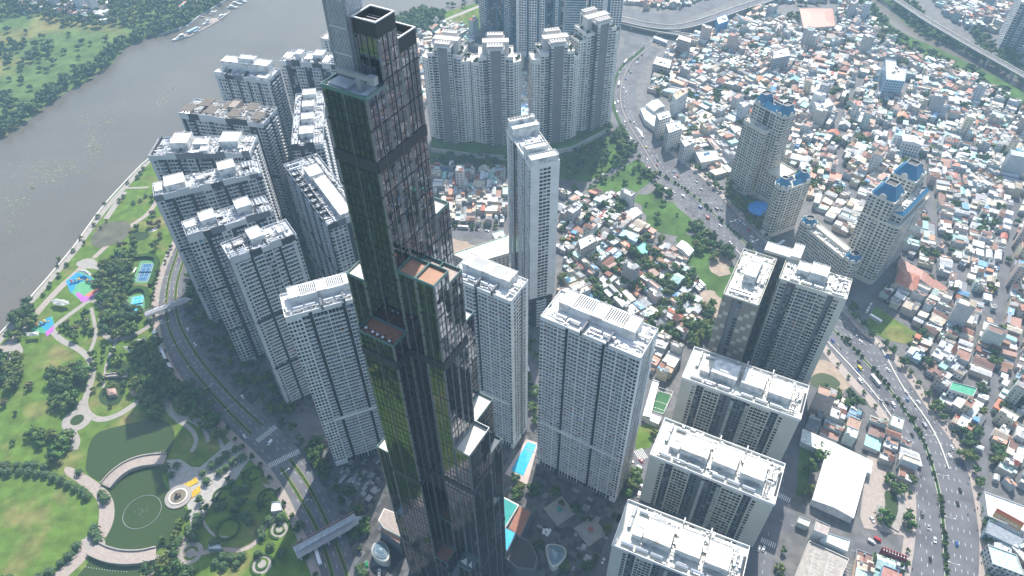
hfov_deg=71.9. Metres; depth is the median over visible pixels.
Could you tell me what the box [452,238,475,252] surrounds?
dirt yard
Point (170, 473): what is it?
palm
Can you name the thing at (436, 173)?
house
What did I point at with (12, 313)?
tree
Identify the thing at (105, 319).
tree
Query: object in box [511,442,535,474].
swimming pool
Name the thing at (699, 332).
tree
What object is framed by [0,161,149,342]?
path
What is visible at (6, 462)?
palm
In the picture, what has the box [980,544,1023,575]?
building
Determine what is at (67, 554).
palm
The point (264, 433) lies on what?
road marking
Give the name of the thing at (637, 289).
house
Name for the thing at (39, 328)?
playground surface
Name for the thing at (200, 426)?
tree
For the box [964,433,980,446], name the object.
tree
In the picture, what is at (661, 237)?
tree
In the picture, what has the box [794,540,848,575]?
parking deck
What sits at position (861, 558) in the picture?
brown roof hall
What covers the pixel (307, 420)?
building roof
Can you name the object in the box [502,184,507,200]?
house
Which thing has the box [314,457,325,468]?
tree
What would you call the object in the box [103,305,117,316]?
tree
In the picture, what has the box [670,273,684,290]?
house
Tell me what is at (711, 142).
house
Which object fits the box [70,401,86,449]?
path
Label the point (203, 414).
tree
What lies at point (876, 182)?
house
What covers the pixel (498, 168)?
house
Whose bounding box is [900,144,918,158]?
window
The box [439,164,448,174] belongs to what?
house
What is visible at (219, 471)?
palm
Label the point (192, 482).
flower bed
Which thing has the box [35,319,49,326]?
play frame
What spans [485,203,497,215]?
house
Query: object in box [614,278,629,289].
house
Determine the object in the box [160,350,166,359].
bus shelter
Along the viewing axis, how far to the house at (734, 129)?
813.64 m
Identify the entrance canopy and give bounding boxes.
[371,541,390,566]
[546,544,566,570]
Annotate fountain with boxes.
[165,485,191,508]
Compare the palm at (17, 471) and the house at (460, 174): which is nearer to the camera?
the palm at (17, 471)
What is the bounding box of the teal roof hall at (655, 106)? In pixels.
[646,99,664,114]
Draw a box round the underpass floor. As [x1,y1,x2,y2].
[649,42,665,48]
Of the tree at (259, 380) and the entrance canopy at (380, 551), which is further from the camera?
the tree at (259, 380)
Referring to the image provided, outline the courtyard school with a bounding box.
[798,9,834,33]
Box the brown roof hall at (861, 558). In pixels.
[850,556,866,575]
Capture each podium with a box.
[378,497,537,575]
[431,124,608,159]
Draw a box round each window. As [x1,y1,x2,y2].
[154,143,279,220]
[161,180,276,319]
[183,114,302,243]
[191,217,275,360]
[219,74,293,160]
[223,239,309,401]
[281,66,335,113]
[287,171,339,277]
[288,320,383,460]
[324,107,342,185]
[423,49,474,141]
[465,287,525,443]
[472,61,520,145]
[479,0,514,36]
[511,142,552,326]
[519,0,566,50]
[528,47,579,141]
[537,320,654,497]
[565,21,575,34]
[570,25,618,130]
[581,241,596,257]
[587,0,621,27]
[624,566,631,575]
[650,464,749,543]
[657,118,668,137]
[667,130,680,149]
[674,94,686,114]
[682,386,776,458]
[683,144,693,161]
[729,103,794,199]
[751,283,838,382]
[762,183,805,231]
[772,58,787,69]
[792,221,859,277]
[848,176,927,279]
[879,68,885,91]
[882,80,903,95]
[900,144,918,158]
[981,546,990,566]
[990,565,1021,575]
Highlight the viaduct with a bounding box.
[891,0,1023,79]
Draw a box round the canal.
[871,0,1023,90]
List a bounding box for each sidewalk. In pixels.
[151,241,320,575]
[182,265,369,575]
[659,141,990,575]
[823,345,915,575]
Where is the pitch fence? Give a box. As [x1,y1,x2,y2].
[652,387,672,413]
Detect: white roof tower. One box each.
[606,499,749,575]
[639,418,785,555]
[671,346,809,461]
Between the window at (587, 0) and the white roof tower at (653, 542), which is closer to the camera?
the white roof tower at (653, 542)
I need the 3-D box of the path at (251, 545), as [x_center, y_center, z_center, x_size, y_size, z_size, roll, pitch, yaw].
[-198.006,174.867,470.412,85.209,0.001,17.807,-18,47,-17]
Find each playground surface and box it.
[30,316,53,332]
[41,317,52,330]
[45,325,53,335]
[66,271,99,299]
[66,272,91,291]
[75,289,99,302]
[86,289,97,296]
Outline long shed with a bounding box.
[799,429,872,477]
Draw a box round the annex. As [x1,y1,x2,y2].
[492,229,504,239]
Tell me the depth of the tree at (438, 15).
1030.15 m
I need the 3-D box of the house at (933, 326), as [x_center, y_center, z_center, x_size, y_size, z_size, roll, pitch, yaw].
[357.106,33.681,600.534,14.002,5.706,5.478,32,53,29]
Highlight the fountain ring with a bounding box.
[123,495,161,528]
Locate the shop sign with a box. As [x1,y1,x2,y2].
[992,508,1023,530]
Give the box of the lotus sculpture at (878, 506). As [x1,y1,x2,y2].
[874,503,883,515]
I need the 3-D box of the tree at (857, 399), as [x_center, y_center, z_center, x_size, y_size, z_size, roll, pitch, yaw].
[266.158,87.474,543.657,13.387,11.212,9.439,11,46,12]
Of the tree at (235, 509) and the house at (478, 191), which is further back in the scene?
the house at (478, 191)
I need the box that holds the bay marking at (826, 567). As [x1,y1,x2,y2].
[808,548,847,575]
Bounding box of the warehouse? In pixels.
[810,452,867,522]
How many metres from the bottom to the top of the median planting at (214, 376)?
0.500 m
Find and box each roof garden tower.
[422,29,474,142]
[471,32,520,145]
[528,27,580,142]
[570,6,619,130]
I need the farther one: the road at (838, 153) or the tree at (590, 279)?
the road at (838, 153)
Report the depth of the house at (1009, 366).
567.41 m
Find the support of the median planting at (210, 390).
on the median at (186, 358)
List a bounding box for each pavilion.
[106,388,117,397]
[129,389,137,396]
[271,501,282,514]
[644,412,661,427]
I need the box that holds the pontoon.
[188,11,230,36]
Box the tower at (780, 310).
[706,241,852,384]
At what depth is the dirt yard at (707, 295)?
631.94 m
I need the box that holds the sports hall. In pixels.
[641,379,658,420]
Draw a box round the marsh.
[0,0,218,137]
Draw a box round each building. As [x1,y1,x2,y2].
[521,102,527,114]
[577,234,596,257]
[614,230,638,244]
[625,207,641,223]
[633,242,651,256]
[653,110,670,138]
[663,120,681,151]
[670,87,687,117]
[676,240,693,258]
[678,136,694,163]
[694,150,721,168]
[714,14,728,34]
[748,201,767,218]
[770,47,790,69]
[811,97,833,119]
[879,59,906,98]
[894,269,919,296]
[896,258,947,292]
[897,134,924,158]
[944,381,976,399]
[979,491,1023,534]
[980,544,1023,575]
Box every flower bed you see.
[183,477,197,486]
[191,485,200,498]
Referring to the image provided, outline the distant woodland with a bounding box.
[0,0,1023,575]
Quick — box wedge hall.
[640,107,655,130]
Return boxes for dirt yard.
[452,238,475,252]
[699,290,720,319]
[709,253,730,275]
[774,529,808,575]
[812,360,850,392]
[860,452,903,535]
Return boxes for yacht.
[172,33,188,40]
[231,1,241,4]
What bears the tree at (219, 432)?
on the ground at (854, 528)
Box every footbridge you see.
[143,295,196,320]
[292,511,366,560]
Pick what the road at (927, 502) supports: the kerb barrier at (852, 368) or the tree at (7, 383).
the kerb barrier at (852, 368)
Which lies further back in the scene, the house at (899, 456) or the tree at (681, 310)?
the tree at (681, 310)
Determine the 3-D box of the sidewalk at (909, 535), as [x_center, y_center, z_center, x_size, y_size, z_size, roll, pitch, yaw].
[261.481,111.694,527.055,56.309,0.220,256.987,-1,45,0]
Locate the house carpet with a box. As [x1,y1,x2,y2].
[13,0,1023,575]
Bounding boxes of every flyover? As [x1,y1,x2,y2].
[621,0,776,31]
[621,23,743,44]
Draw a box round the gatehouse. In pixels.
[808,519,829,543]
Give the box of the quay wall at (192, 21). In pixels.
[160,0,226,34]
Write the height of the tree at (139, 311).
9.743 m
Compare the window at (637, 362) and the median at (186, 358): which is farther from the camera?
the median at (186, 358)
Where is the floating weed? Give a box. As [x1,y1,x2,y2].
[1,82,173,282]
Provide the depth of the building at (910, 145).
773.21 m
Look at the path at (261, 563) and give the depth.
463.23 m
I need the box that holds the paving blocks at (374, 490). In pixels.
[338,459,607,570]
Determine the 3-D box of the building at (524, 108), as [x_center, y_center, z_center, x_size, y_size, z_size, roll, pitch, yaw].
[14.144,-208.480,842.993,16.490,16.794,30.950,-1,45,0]
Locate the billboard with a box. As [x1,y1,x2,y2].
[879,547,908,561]
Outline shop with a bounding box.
[980,519,1023,547]
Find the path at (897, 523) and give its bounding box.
[891,493,905,531]
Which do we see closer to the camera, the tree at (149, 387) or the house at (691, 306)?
the tree at (149, 387)
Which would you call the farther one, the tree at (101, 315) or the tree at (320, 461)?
the tree at (101, 315)
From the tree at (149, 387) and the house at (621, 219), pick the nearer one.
the tree at (149, 387)
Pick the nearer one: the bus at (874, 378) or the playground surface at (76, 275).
the bus at (874, 378)
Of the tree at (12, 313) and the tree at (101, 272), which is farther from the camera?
the tree at (101, 272)
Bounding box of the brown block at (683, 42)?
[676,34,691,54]
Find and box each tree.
[0,359,13,372]
[0,375,17,392]
[2,374,19,390]
[5,314,19,324]
[7,308,21,318]
[7,364,23,376]
[8,350,25,363]
[14,310,26,318]
[19,296,32,304]
[20,301,33,312]
[21,317,35,327]
[22,425,36,436]
[23,99,36,110]
[27,100,42,110]
[30,426,45,437]
[34,433,49,446]
[42,365,57,380]
[44,428,56,439]
[44,449,57,463]
[45,395,56,409]
[46,85,58,97]
[46,441,70,459]
[49,376,65,386]
[49,380,58,393]
[53,391,75,411]
[54,365,70,375]
[54,379,73,392]
[54,428,75,443]
[57,72,69,79]
[60,376,73,383]
[61,388,80,404]
[70,362,86,380]
[71,359,83,365]
[73,362,93,371]
[73,367,89,382]
[90,278,102,289]
[92,268,100,278]
[94,292,103,305]
[97,258,110,269]
[97,281,109,290]
[97,310,107,318]
[98,270,111,279]
[98,314,110,323]
[100,291,108,299]
[100,324,116,335]
[101,298,112,308]
[102,286,116,293]
[103,267,115,277]
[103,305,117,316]
[104,291,114,300]
[105,255,118,263]
[107,263,119,275]
[111,260,124,273]
[111,310,125,326]
[112,291,122,300]
[112,300,121,305]
[112,316,125,325]
[115,273,128,282]
[116,264,124,272]
[116,324,125,335]
[118,258,132,267]
[118,301,128,310]
[119,271,135,282]
[119,292,128,300]
[120,304,134,314]
[121,248,134,257]
[122,320,139,336]
[126,355,136,364]
[126,374,139,390]
[127,310,137,319]
[128,339,137,350]
[129,304,144,318]
[129,348,140,355]
[132,373,146,386]
[133,358,148,371]
[134,338,150,352]
[134,342,148,354]
[134,384,145,393]
[136,391,152,406]
[137,363,149,373]
[137,560,156,575]
[142,377,158,392]
[143,390,161,403]
[144,404,157,415]
[147,374,161,387]
[148,408,160,416]
[149,336,163,346]
[149,358,165,369]
[151,402,164,414]
[152,355,166,363]
[154,550,171,570]
[156,367,166,375]
[156,565,173,575]
[158,385,174,398]
[163,539,180,557]
[166,381,180,393]
[166,558,183,574]
[173,398,186,411]
[178,380,187,386]
[179,563,196,575]
[180,390,192,400]
[182,380,195,390]
[185,397,199,408]
[186,386,200,399]
[187,408,197,420]
[196,387,209,396]
[196,418,207,430]
[199,409,211,422]
[201,399,215,410]
[204,417,216,428]
[205,412,222,423]
[210,427,228,439]
[229,505,240,518]
[251,374,263,386]
[264,402,273,411]
[265,381,276,389]
[277,400,286,409]
[285,401,296,412]
[304,258,310,264]
[307,267,314,275]
[307,447,320,460]
[310,435,323,444]
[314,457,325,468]
[340,484,357,496]
[349,505,360,515]
[352,525,360,534]
[358,514,369,528]
[359,524,370,534]
[400,15,410,20]
[407,10,416,15]
[417,4,426,10]
[419,23,428,30]
[422,8,432,17]
[428,6,439,14]
[434,11,443,18]
[511,472,520,483]
[511,487,523,499]
[514,481,525,489]
[526,481,537,491]
[528,337,536,345]
[528,384,538,397]
[528,402,537,411]
[529,487,539,495]
[530,414,537,423]
[557,271,567,280]
[559,559,571,572]
[569,503,580,512]
[580,562,589,571]
[582,213,590,221]
[585,276,593,282]
[585,558,594,569]
[590,253,599,261]
[591,289,604,297]
[594,285,604,291]
[601,265,609,273]
[602,524,612,533]
[607,298,615,304]
[610,266,618,274]
[615,200,627,208]
[617,257,623,265]
[619,277,628,283]
[621,487,632,496]
[625,478,638,489]
[628,243,637,250]
[629,247,642,258]
[630,466,643,477]
[631,474,643,485]
[632,258,642,266]
[640,256,648,264]
[643,260,649,269]
[643,272,656,281]
[644,318,655,325]
[648,259,657,269]
[653,310,661,317]
[656,234,665,243]
[656,261,667,269]
[657,278,665,287]
[657,305,668,310]
[659,297,671,304]
[659,323,671,331]
[661,287,672,294]
[664,271,673,278]
[665,320,675,325]
[666,280,677,289]
[666,329,679,340]
[674,266,684,273]
[674,296,685,304]
[674,305,686,313]
[680,316,689,322]
[682,293,696,302]
[682,322,694,333]
[683,270,692,277]
[683,277,693,288]
[687,266,695,272]
[687,332,699,343]
[688,318,697,324]
[690,272,699,282]
[691,239,701,247]
[692,218,703,228]
[692,224,702,233]
[692,338,700,347]
[694,318,703,327]
[694,328,704,340]
[695,244,705,251]
[696,300,707,310]
[699,322,712,334]
[700,238,710,247]
[703,319,711,328]
[704,307,716,318]
[704,329,712,340]
[705,304,715,314]
[708,230,718,238]
[709,251,719,259]
[709,318,715,325]
[710,240,718,248]
[715,239,725,249]
[719,245,729,253]
[724,249,735,259]
[726,243,735,249]
[801,460,818,473]
[802,483,814,494]
[814,447,831,459]
[819,382,828,387]
[834,387,842,395]
[835,394,841,401]
[849,300,859,310]
[850,395,867,406]
[872,554,884,562]
[875,506,895,523]
[883,471,896,483]
[891,481,908,494]
[898,356,909,364]
[902,510,919,528]
[908,472,918,484]
[917,326,929,337]
[920,355,934,365]
[928,398,945,410]
[954,448,975,461]
[959,426,974,435]
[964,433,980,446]
[968,422,984,436]
[968,448,980,461]
[975,380,990,395]
[981,516,996,527]
[987,345,1001,353]
[988,354,1004,364]
[989,445,1004,456]
[989,454,1005,462]
[993,443,1006,451]
[995,452,1009,463]
[999,400,1013,409]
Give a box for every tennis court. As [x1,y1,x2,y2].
[126,293,144,310]
[132,260,153,282]
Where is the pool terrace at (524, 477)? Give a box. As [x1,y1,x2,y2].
[505,439,536,483]
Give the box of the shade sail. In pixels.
[461,558,471,567]
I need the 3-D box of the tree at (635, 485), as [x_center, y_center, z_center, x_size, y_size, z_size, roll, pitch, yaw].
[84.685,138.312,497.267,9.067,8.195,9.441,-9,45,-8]
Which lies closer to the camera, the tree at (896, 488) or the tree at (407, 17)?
the tree at (896, 488)
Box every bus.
[314,549,321,565]
[457,225,468,228]
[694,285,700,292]
[869,314,882,323]
[870,374,881,385]
[917,453,922,467]
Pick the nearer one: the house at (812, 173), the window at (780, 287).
the window at (780, 287)
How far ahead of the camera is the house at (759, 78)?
902.20 m
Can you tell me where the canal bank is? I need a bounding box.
[848,0,1023,114]
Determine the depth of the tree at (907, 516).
473.24 m
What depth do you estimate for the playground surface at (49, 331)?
612.23 m
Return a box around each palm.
[1,460,11,465]
[2,467,13,476]
[12,461,20,469]
[14,468,22,475]
[21,461,28,467]
[22,466,34,477]
[27,460,38,468]
[33,470,41,477]
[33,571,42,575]
[39,462,49,470]
[40,470,49,479]
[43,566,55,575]
[47,472,59,481]
[55,475,65,484]
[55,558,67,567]
[63,480,72,488]
[63,550,75,561]
[69,484,78,492]
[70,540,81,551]
[74,468,84,475]
[77,486,87,495]
[81,491,92,501]
[89,523,100,530]
[90,528,103,541]
[92,535,103,544]
[97,489,106,497]
[98,494,111,505]
[160,462,170,471]
[166,471,174,478]
[172,461,181,469]
[174,535,184,542]
[183,524,192,531]
[184,528,194,537]
[188,532,198,542]
[191,512,202,521]
[192,518,202,528]
[198,469,207,476]
[201,477,212,486]
[207,461,217,469]
[208,537,219,546]
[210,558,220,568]
[213,502,219,511]
[214,467,224,475]
[215,456,224,464]
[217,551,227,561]
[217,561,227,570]
[220,450,231,459]
[222,464,229,471]
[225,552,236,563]
[226,479,235,487]
[228,457,239,465]
[231,445,239,452]
[231,485,242,495]
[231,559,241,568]
[234,497,244,505]
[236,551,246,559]
[237,453,247,462]
[239,509,251,520]
[241,484,251,493]
[244,516,255,526]
[253,549,262,557]
[254,525,266,534]
[256,531,267,541]
[263,515,273,526]
[265,542,274,551]
[274,512,286,523]
[276,547,287,559]
[294,520,304,531]
[349,531,359,541]
[354,563,364,571]
[356,567,368,575]
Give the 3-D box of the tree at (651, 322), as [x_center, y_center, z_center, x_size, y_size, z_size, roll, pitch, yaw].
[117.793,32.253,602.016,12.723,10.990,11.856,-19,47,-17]
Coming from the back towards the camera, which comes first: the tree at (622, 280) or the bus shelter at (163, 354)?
the tree at (622, 280)
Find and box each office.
[651,56,671,73]
[818,533,849,555]
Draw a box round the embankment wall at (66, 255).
[0,131,184,334]
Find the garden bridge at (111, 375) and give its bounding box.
[104,372,128,378]
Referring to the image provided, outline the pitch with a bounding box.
[653,391,670,413]
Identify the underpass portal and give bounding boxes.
[653,36,667,45]
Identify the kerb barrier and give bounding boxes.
[684,163,949,468]
[735,249,902,437]
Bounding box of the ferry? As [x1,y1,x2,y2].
[185,26,200,34]
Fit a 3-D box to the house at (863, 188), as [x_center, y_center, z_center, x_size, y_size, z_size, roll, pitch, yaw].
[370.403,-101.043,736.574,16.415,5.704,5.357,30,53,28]
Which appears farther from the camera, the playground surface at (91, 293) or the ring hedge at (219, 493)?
the playground surface at (91, 293)
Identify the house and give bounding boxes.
[432,169,441,182]
[433,179,443,190]
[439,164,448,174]
[455,165,464,191]
[464,163,472,171]
[465,170,470,181]
[466,215,475,224]
[473,180,485,187]
[476,188,481,196]
[478,164,489,172]
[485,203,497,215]
[485,213,491,225]
[486,188,491,195]
[495,165,505,173]
[496,189,501,196]
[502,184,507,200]
[502,201,507,215]
[556,242,563,251]
[558,203,566,211]
[564,242,574,252]
[564,276,576,286]
[566,203,580,222]
[566,230,577,243]
[567,281,579,288]
[568,193,580,202]
[570,284,581,290]
[572,226,580,230]
[577,285,590,296]
[579,278,592,286]
[583,219,597,236]
[584,206,594,215]
[586,247,596,258]
[593,208,603,215]
[593,250,605,263]
[599,194,610,200]
[599,271,612,282]
[600,281,613,297]
[601,256,614,267]
[604,211,618,221]
[605,190,616,198]
[605,274,617,283]
[607,199,616,208]
[609,227,621,234]
[612,221,625,229]
[613,293,630,309]
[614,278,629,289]
[617,216,630,228]
[619,188,635,207]
[619,240,629,251]
[619,247,628,257]
[621,260,639,286]
[622,289,635,301]
[623,302,640,314]
[630,284,641,292]
[632,219,647,231]
[633,301,645,310]
[639,297,654,307]
[645,306,657,314]
[647,287,662,305]
[650,246,665,257]
[651,354,660,368]
[652,72,664,79]
[654,348,663,360]
[655,338,668,355]
[657,268,666,278]
[657,332,670,345]
[658,317,675,329]
[659,314,668,321]
[659,362,673,379]
[660,288,670,298]
[661,309,680,325]
[662,353,679,374]
[664,249,678,260]
[667,308,684,318]
[667,351,681,365]
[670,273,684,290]
[671,290,683,296]
[671,306,687,316]
[673,301,690,315]
[680,300,689,308]
[681,123,688,134]
[682,132,694,137]
[683,82,694,91]
[687,302,695,313]
[690,129,704,137]
[691,303,702,314]
[692,145,701,157]
[692,313,703,319]
[693,137,702,144]
[694,295,702,301]
[698,101,711,110]
[698,143,709,149]
[700,111,712,118]
[706,138,719,152]
[707,64,719,73]
[707,164,716,170]
[709,168,725,178]
[711,102,721,107]
[713,161,720,167]
[716,78,725,86]
[719,94,730,100]
[722,133,737,149]
[722,148,734,165]
[723,78,734,88]
[724,114,738,122]
[730,126,740,133]
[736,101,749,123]
[755,76,763,83]
[769,44,781,48]
[782,149,791,163]
[788,74,798,84]
[788,153,801,165]
[795,98,809,111]
[798,155,812,166]
[798,160,806,170]
[799,118,812,134]
[804,72,816,81]
[805,418,821,433]
[807,385,837,420]
[808,409,822,420]
[810,166,816,177]
[811,188,821,199]
[818,426,839,443]
[819,79,831,95]
[822,167,830,178]
[822,196,833,208]
[822,421,843,436]
[823,418,844,427]
[825,141,837,154]
[826,95,834,101]
[827,406,846,424]
[828,206,842,216]
[829,171,842,183]
[832,220,849,235]
[833,399,847,409]
[837,219,850,232]
[840,211,857,220]
[841,426,858,446]
[842,207,860,220]
[843,416,861,431]
[845,114,856,124]
[846,200,862,212]
[847,223,855,233]
[848,106,861,114]
[850,197,865,206]
[854,141,867,149]
[854,156,866,166]
[854,549,872,561]
[855,567,871,575]
[856,559,874,575]
[857,67,869,76]
[857,186,872,191]
[862,434,881,453]
[863,132,871,136]
[865,150,872,161]
[866,423,885,441]
[867,147,885,173]
[867,170,880,179]
[867,177,879,184]
[873,569,879,575]
[874,554,895,569]
[875,161,889,173]
[876,140,885,145]
[877,453,894,466]
[879,565,898,575]
[880,441,897,451]
[882,447,895,455]
[885,168,892,177]
[887,414,904,432]
[890,105,902,112]
[896,111,908,121]
[896,453,917,463]
[896,454,919,471]
[897,446,917,456]
[899,299,920,317]
[905,346,924,363]
[910,129,923,136]
[912,333,932,351]
[919,237,935,244]
[921,220,934,231]
[921,230,934,240]
[922,321,941,334]
[923,334,933,340]
[924,324,938,337]
[924,360,937,376]
[926,171,940,185]
[928,90,939,103]
[928,312,945,324]
[928,315,944,326]
[931,288,944,295]
[931,309,947,318]
[931,352,952,366]
[931,362,947,378]
[933,180,949,194]
[934,348,956,362]
[935,339,959,354]
[935,377,951,394]
[936,257,952,271]
[937,201,953,212]
[942,120,953,131]
[945,297,977,328]
[951,179,961,185]
[951,234,967,243]
[951,249,968,261]
[952,365,966,379]
[954,414,971,430]
[955,347,971,367]
[958,139,972,149]
[960,197,968,203]
[961,326,973,335]
[962,416,979,433]
[965,314,978,328]
[967,362,991,371]
[967,365,992,380]
[971,193,987,202]
[972,355,994,370]
[973,344,995,355]
[974,339,998,349]
[975,413,985,424]
[979,320,998,332]
[979,324,1007,345]
[987,111,1005,124]
[989,427,1008,439]
[990,398,1010,413]
[992,406,1018,428]
[994,359,1013,372]
[994,462,1017,478]
[996,207,1006,222]
[997,184,1007,193]
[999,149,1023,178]
[1001,180,1022,197]
[1001,209,1013,223]
[1001,542,1011,552]
[1003,176,1019,182]
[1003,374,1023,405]
[1004,137,1011,147]
[1004,314,1021,327]
[1004,447,1023,462]
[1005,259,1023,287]
[1007,440,1023,455]
[1011,424,1023,442]
[1012,241,1023,259]
[1015,133,1023,142]
[1018,543,1023,563]
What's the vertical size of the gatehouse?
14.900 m
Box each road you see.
[159,248,356,575]
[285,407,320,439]
[443,5,478,20]
[452,229,561,258]
[505,476,620,522]
[525,330,537,432]
[528,287,556,361]
[558,156,636,202]
[594,342,670,575]
[611,19,978,575]
[620,28,675,42]
[622,0,732,20]
[700,84,958,132]
[744,385,817,575]
[767,506,901,561]
[836,80,905,255]
[845,256,920,312]
[882,103,994,319]
[979,179,1023,492]
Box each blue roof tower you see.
[729,90,796,202]
[760,169,810,237]
[791,215,862,278]
[847,158,929,283]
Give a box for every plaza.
[2,343,22,359]
[62,408,91,430]
[76,258,98,269]
[166,441,249,526]
[182,270,331,502]
[312,334,633,575]
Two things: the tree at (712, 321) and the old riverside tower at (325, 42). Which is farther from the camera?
the old riverside tower at (325, 42)
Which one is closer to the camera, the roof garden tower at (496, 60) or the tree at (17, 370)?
the tree at (17, 370)
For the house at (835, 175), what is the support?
on the ground at (854, 528)
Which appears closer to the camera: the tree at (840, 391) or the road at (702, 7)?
the tree at (840, 391)
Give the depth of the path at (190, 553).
469.08 m
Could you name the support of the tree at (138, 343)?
on the ground at (854, 528)
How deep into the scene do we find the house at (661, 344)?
581.85 m
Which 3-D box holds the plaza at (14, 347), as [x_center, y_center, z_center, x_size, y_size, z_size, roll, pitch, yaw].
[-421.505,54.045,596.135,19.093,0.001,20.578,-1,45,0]
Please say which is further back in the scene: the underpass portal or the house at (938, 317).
the underpass portal
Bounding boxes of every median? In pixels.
[165,252,249,434]
[174,263,262,425]
[280,468,334,575]
[289,458,348,574]
[620,38,663,170]
[660,175,948,575]
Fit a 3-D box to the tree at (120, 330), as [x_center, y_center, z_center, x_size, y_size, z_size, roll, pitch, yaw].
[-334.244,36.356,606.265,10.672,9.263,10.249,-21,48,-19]
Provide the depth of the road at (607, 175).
764.71 m
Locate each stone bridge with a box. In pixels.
[85,542,156,565]
[100,452,167,488]
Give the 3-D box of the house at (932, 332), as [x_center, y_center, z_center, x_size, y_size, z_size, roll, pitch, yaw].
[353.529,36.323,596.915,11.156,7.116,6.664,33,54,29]
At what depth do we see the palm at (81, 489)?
498.53 m
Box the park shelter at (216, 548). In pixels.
[208,544,222,551]
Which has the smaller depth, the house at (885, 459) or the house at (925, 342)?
the house at (885, 459)
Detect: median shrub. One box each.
[843,336,850,342]
[909,415,916,420]
[937,497,944,505]
[941,540,948,545]
[941,552,949,558]
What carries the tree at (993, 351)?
on the ground at (854, 528)
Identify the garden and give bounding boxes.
[635,423,659,449]
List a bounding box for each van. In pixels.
[867,538,875,544]
[873,536,881,542]
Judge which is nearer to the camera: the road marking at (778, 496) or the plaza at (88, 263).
the road marking at (778, 496)
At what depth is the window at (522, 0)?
927.03 m
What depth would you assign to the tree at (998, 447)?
511.51 m
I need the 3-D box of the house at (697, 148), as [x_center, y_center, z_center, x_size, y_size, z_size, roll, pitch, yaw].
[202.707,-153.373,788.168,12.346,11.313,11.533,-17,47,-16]
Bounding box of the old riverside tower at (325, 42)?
[319,31,331,52]
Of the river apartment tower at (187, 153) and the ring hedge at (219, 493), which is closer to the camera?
the ring hedge at (219, 493)
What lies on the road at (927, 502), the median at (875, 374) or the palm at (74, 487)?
the median at (875, 374)
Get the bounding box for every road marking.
[163,257,348,567]
[616,49,972,572]
[634,448,853,573]
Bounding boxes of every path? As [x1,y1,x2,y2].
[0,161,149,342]
[0,267,83,348]
[51,329,216,438]
[52,539,87,575]
[54,299,103,328]
[64,467,114,536]
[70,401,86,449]
[83,536,104,550]
[89,307,97,351]
[92,200,156,257]
[98,319,151,341]
[102,336,119,388]
[103,192,126,218]
[126,186,148,188]
[148,515,275,575]
[149,526,195,563]
[174,418,197,451]
[178,542,202,564]
[186,548,195,557]
[187,419,209,441]
[202,519,228,537]
[211,427,223,448]
[252,556,271,573]
[258,560,265,567]
[263,484,281,503]
[271,522,287,537]
[891,493,905,531]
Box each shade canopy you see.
[25,331,40,336]
[51,299,70,309]
[77,269,92,279]
[122,337,145,355]
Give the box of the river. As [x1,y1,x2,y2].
[0,0,475,331]
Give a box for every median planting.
[165,250,251,433]
[174,261,261,424]
[280,467,333,575]
[288,458,348,575]
[612,46,644,124]
[659,174,948,575]
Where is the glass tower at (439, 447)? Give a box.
[320,0,506,575]
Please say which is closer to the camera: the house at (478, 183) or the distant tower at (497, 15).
the house at (478, 183)
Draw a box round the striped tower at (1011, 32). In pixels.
[997,0,1023,53]
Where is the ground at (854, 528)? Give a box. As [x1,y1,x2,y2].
[66,0,1023,575]
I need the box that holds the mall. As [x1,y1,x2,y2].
[454,235,508,267]
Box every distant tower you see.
[479,0,515,42]
[516,0,566,56]
[565,0,586,40]
[587,0,623,38]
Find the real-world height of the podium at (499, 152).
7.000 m
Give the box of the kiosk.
[795,516,810,529]
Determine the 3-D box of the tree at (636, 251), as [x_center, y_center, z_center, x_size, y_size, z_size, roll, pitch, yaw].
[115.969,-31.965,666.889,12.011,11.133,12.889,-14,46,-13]
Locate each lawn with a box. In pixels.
[0,160,321,575]
[796,447,815,497]
[864,306,916,343]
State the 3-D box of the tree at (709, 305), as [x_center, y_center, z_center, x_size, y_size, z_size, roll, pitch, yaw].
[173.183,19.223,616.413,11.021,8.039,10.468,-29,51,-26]
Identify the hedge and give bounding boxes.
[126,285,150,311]
[135,253,159,285]
[212,487,231,502]
[215,517,240,540]
[241,466,263,485]
[249,553,273,575]
[257,488,276,505]
[268,518,291,539]
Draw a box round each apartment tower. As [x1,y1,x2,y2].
[148,131,282,220]
[152,158,276,323]
[178,98,304,247]
[181,195,276,361]
[213,54,294,160]
[220,219,310,403]
[279,49,335,115]
[279,271,383,465]
[283,153,358,278]
[290,88,343,189]
[457,253,527,448]
[507,113,559,326]
[537,289,658,502]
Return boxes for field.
[411,2,479,36]
[429,136,632,180]
[587,155,653,192]
[635,193,693,235]
[675,233,734,297]
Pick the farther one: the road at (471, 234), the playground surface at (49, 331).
the road at (471, 234)
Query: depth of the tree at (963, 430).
521.51 m
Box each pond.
[70,415,83,424]
[78,558,140,575]
[86,418,174,480]
[91,221,130,246]
[99,360,129,405]
[105,466,186,550]
[133,232,148,240]
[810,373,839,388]
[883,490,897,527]
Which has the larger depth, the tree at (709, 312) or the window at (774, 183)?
the window at (774, 183)

